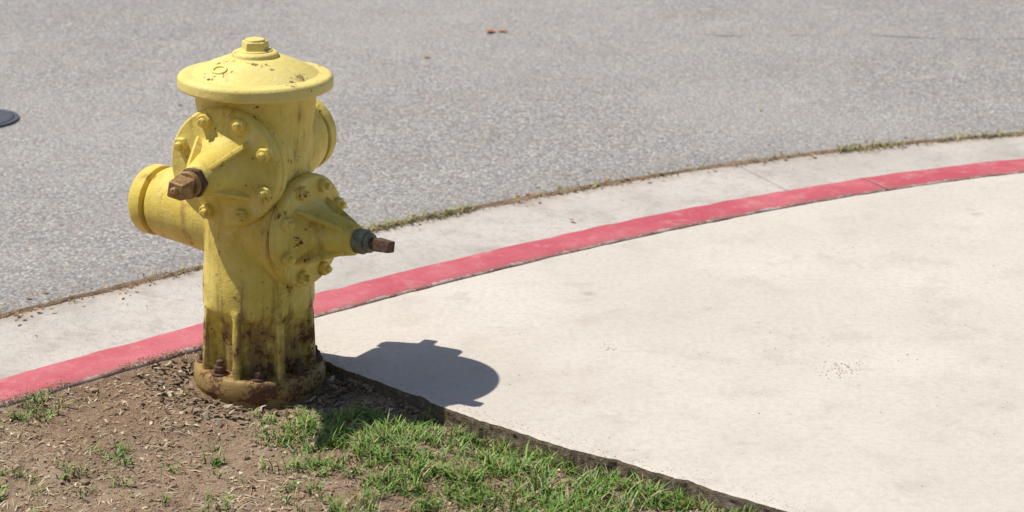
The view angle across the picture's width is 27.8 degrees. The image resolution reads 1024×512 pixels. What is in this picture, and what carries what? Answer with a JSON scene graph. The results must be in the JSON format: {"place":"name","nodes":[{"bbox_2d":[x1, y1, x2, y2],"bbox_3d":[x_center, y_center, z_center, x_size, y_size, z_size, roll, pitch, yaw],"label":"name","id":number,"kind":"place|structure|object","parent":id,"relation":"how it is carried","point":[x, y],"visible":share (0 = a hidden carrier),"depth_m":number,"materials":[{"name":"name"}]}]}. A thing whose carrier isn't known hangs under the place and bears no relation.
{"place":"outdoors","nodes":[
{"label":"outdoors","id":0,"kind":"place"},
{"bbox_2d":[0,351,716,511],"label":"soil","id":1,"kind":"structure","parent":0,"point":[91,411],"depth_m":4.26,"materials":[{"name":"brown soil"}]},
{"bbox_2d":[128,37,394,409],"bbox_3d":[-0.569,-0.068,4.561,0.476,0.834,0.575,-7,19,-20],"label":"fire hydrant","id":2,"kind":"object","parent":1,"relation":"on","point":[245,199],"visible":1,"depth_m":4.45,"materials":[{"name":"yellow metal"}]},
{"bbox_2d":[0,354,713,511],"bbox_3d":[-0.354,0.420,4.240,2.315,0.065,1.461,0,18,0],"label":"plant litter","id":3,"kind":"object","parent":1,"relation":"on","point":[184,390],"visible":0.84,"depth_m":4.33,"materials":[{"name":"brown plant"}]},
{"bbox_2d":[0,387,773,511],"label":"grass","id":4,"kind":"structure","parent":1,"relation":"on","point":[466,476],"depth_m":4.18,"materials":[{"name":"green plant"}]},
{"bbox_2d":[0,0,1023,313],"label":"road","id":5,"kind":"structure","parent":0,"point":[542,96],"depth_m":7.72,"materials":[{"name":"grey asphalt"}]},
{"bbox_2d":[0,109,18,127],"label":"valve cover","id":6,"kind":"object","parent":5,"relation":"on","point":[7,118],"visible":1,"depth_m":7.25,"materials":[{"name":"metal"}]},
{"bbox_2d":[0,136,1023,378],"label":"gutter","id":7,"kind":"object","parent":5,"relation":"on","point":[111,319],"visible":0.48,"depth_m":6.15,"materials":[{"name":"concrete"}]},
{"bbox_2d":[4,8,905,320],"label":"fallen leaves","id":8,"kind":"object","parent":7,"relation":"on","point":[414,214],"visible":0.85,"depth_m":6.51,"materials":[{"name":"brown plant"}]},
{"bbox_2d":[0,134,1018,511],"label":"soil crumbs","id":9,"kind":"object","parent":7,"relation":"on","point":[358,384],"visible":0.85,"depth_m":4.37,"materials":[{"name":"brown soil"}]},
{"bbox_2d":[0,159,1023,407],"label":"kerb","id":10,"kind":"structure","parent":7,"relation":"on","point":[96,365],"depth_m":5.45,"materials":[{"name":"red paint"}]},
{"bbox_2d":[0,131,1023,318],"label":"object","id":11,"kind":"structure","parent":7,"relation":"on","point":[186,270],"depth_m":6.49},
{"bbox_2d":[0,125,1023,310],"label":"seam weeds","id":12,"kind":"object","parent":7,"relation":"on","point":[465,210],"visible":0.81,"depth_m":6.37,"materials":[{"name":"green plant"}]},
{"bbox_2d":[702,33,1022,38],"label":"road crack","id":13,"kind":"object","parent":5,"relation":"on","point":[905,36],"visible":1,"depth_m":8.67,"materials":[{"name":"grey asphalt"}]},
{"bbox_2d":[314,173,1023,511],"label":"sidewalk","id":14,"kind":"structure","parent":0,"point":[662,314],"depth_m":4.77,"materials":[{"name":"concrete"}]}
]}

